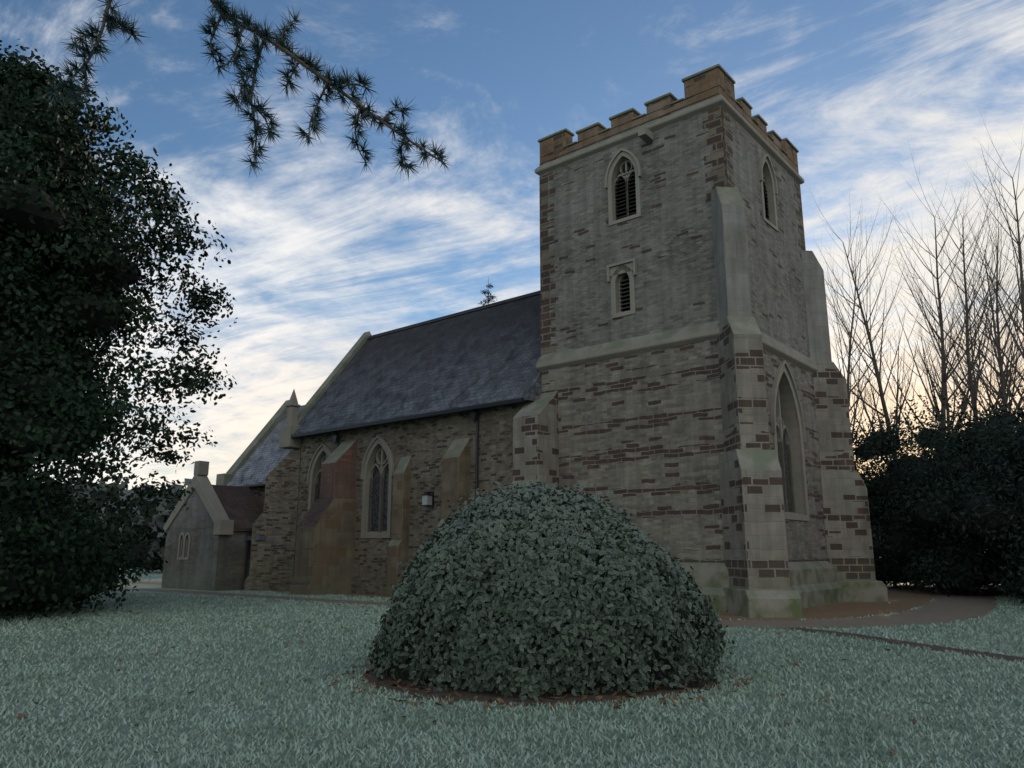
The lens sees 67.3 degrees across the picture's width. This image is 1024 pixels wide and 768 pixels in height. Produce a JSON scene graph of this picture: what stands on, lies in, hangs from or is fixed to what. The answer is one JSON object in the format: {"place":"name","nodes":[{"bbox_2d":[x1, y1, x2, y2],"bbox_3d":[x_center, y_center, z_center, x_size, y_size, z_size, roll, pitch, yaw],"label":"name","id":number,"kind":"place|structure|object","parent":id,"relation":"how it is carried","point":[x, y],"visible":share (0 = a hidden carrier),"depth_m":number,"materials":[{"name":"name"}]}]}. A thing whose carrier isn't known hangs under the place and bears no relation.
{"place":"outdoors","nodes":[
{"label":"outdoors","id":0,"kind":"place"},
{"bbox_2d":[35,0,450,179],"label":"tree branch","id":1,"kind":"object","parent":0,"point":[278,43],"visible":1,"depth_m":2.72,"materials":[{"name":"green plant"}]},
{"bbox_2d":[250,486,264,509],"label":"chancel walls","id":2,"kind":"structure","parent":0,"point":[258,493],"depth_m":34.28,"materials":[{"name":"brown stone"}]},
{"bbox_2d":[226,405,304,485],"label":"chancel roof","id":3,"kind":"structure","parent":2,"relation":"on","point":[264,459],"depth_m":35.64,"materials":[{"name":"grey stone"}]},
{"bbox_2d":[216,400,288,487],"bbox_3d":[-9.271,2.911,37.012,6.180,5.081,6.890,-10,-16,39],"label":"gable coping","id":4,"kind":"object","parent":3,"relation":"on","point":[224,479],"visible":0.23,"depth_m":37.09,"materials":[{"name":"beige stone"}]},
{"bbox_2d":[293,396,539,578],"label":"nave walls","id":5,"kind":"structure","parent":0,"point":[424,443],"depth_m":26.98,"materials":[{"name":"stone"}]},
{"bbox_2d":[307,436,393,537],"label":"arched window surrounds","id":6,"kind":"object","parent":5,"relation":"in","point":[382,471],"depth_m":28.70,"materials":[{"name":"beige stone"}]},
{"bbox_2d":[291,398,523,499],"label":"nave gutter downpipes","id":7,"kind":"object","parent":5,"relation":"attached to","point":[474,416],"visible":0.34,"depth_m":26.28,"materials":[{"name":"black metal"}]},
{"bbox_2d":[279,331,537,449],"bbox_3d":[-2.061,-0.414,31.643,12.980,5.891,8.300,-10,-16,39],"label":"gable coping","id":8,"kind":"object","parent":5,"relation":"on","point":[290,427],"visible":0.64,"depth_m":32.28,"materials":[{"name":"beige stone"}]},
{"bbox_2d":[294,291,541,436],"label":"nave roof","id":9,"kind":"structure","parent":5,"relation":"on","point":[487,353],"depth_m":29.54,"materials":[{"name":"grey stone"}]},
{"bbox_2d":[421,491,433,507],"bbox_3d":[-2.842,3.956,26.266,0.300,0.560,0.450,-10,-16,39],"label":"wall lamp","id":10,"kind":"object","parent":5,"relation":"attached to","point":[427,498],"depth_m":26.16,"materials":[{"name":"white glass"}]},
{"bbox_2d":[0,567,1023,767],"bbox_3d":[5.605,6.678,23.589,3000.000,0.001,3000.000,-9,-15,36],"label":"lawn","id":11,"kind":"structure","parent":0,"point":[155,577],"depth_m":7.78,"materials":[{"name":"green plant"}]},
{"bbox_2d":[0,38,236,621],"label":"holly tree","id":12,"kind":"object","parent":11,"relation":"on","point":[67,137],"depth_m":18.93,"materials":[{"name":"green plant"}]},
{"bbox_2d":[161,489,251,590],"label":"vestry walls","id":13,"kind":"structure","parent":11,"relation":"on","point":[215,563],"depth_m":31.26,"materials":[{"name":"grey stone"}]},
{"bbox_2d":[163,461,233,559],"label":"stone trim","id":14,"kind":"structure","parent":13,"relation":"on","point":[201,484],"depth_m":31.98,"materials":[{"name":"beige stone"}]},
{"bbox_2d":[212,485,263,531],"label":"porch roof","id":15,"kind":"structure","parent":13,"relation":"on","point":[243,508],"depth_m":32.57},
{"bbox_2d":[243,536,265,589],"bbox_3d":[-9.937,7.373,31.516,1.100,2.220,1.800,-10,-16,39],"label":"drainpipe","id":16,"kind":"object","parent":11,"relation":"on","point":[247,565],"visible":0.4,"depth_m":31.14,"materials":[{"name":"black metal"}]},
{"bbox_2d":[244,438,469,595],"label":"wall buttresses","id":17,"kind":"structure","parent":11,"relation":"on","point":[321,554],"depth_m":28.17,"materials":[{"name":"brown stone"}]},
{"bbox_2d":[478,283,496,305],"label":"conifer","id":18,"kind":"object","parent":11,"relation":"on","point":[489,286],"depth_m":49.82,"materials":[{"name":"green plant"}]},
{"bbox_2d":[0,602,980,754],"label":"fallen leaves","id":19,"kind":"object","parent":11,"relation":"on","point":[486,705],"visible":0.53,"depth_m":8.28,"materials":[{"name":"brown plant"}]},
{"bbox_2d":[33,472,997,571],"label":"distant tree belt","id":20,"kind":"object","parent":11,"relation":"on","point":[158,518],"depth_m":54.84,"materials":[{"name":"green plant"}]},
{"bbox_2d":[119,580,943,619],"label":"path","id":21,"kind":"structure","parent":11,"relation":"on","point":[903,600],"depth_m":21.11,"materials":[{"name":"gravel"}]},
{"bbox_2d":[362,663,718,705],"bbox_3d":[0.339,3.676,9.842,4.575,0.001,4.576,-9,-15,36],"label":"soil bed","id":22,"kind":"object","parent":11,"relation":"on","point":[387,679],"visible":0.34,"depth_m":8.30,"materials":[{"name":"brown soil"}]},
{"bbox_2d":[391,502,683,694],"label":"bush leaves","id":23,"kind":"object","parent":22,"relation":"on","point":[599,684],"visible":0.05,"depth_m":8.75,"materials":[{"name":"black plant"}]},
{"bbox_2d":[364,477,735,700],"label":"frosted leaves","id":24,"kind":"object","parent":22,"relation":"on","point":[422,573],"visible":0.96,"depth_m":8.61,"materials":[{"name":"green plant"}]},
{"bbox_2d":[539,339,826,562],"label":"tower lower wall","id":25,"kind":"structure","parent":11,"relation":"on","point":[641,435],"depth_m":22.01,"materials":[{"name":"beige stone"}]},
{"bbox_2d":[539,92,809,357],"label":"tower upper wall","id":26,"kind":"structure","parent":25,"relation":"on","point":[665,240],"depth_m":23.39,"materials":[{"name":"grey stone"}]},
{"bbox_2d":[538,64,798,173],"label":"tower parapet battlements","id":27,"kind":"object","parent":26,"relation":"on","point":[711,81],"visible":0.43,"depth_m":24.21,"materials":[{"name":"beige stone"}]},
{"bbox_2d":[539,106,805,353],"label":"corner quoins","id":28,"kind":"object","parent":26,"relation":"attached to","point":[715,174],"visible":0.56,"depth_m":24.95,"materials":[{"name":"beige stone"}]},
{"bbox_2d":[534,95,843,612],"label":"tower string courses","id":29,"kind":"object","parent":26,"relation":"attached to","point":[814,583],"visible":0.39,"depth_m":22.61,"materials":[{"name":"beige stone"}]},
{"bbox_2d":[605,126,809,520],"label":"tower windows","id":30,"kind":"structure","parent":26,"relation":"in","point":[627,185],"depth_m":23.47,"materials":[{"name":"beige stone"}]},
{"bbox_2d":[509,187,888,617],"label":"tower buttresses","id":31,"kind":"structure","parent":11,"relation":"on","point":[754,528],"depth_m":20.75,"materials":[{"name":"beige stone"}]},
{"bbox_2d":[776,628,1023,662],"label":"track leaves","id":32,"kind":"object","parent":11,"relation":"on","point":[956,650],"visible":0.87,"depth_m":12.54,"materials":[{"name":"plant"}]},
{"bbox_2d":[812,112,1023,465],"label":"bare trees","id":33,"kind":"object","parent":11,"relation":"on","point":[1007,378],"visible":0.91,"depth_m":42.09,"materials":[{"name":"brown plant"}]},
{"bbox_2d":[850,382,1023,603],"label":"yew trees","id":34,"kind":"object","parent":11,"relation":"on","point":[1011,428],"depth_m":27.85,"materials":[{"name":"green plant"}]},
{"bbox_2d":[0,0,1023,489],"label":"sky","id":35,"kind":"structure","parent":0,"point":[327,252],"materials":[{"name":"blue"}]},
{"bbox_2d":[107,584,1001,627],"bbox_3d":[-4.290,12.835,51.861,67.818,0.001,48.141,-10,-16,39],"label":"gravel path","id":36,"kind":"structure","parent":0,"point":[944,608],"depth_m":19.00,"materials":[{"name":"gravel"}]}
]}

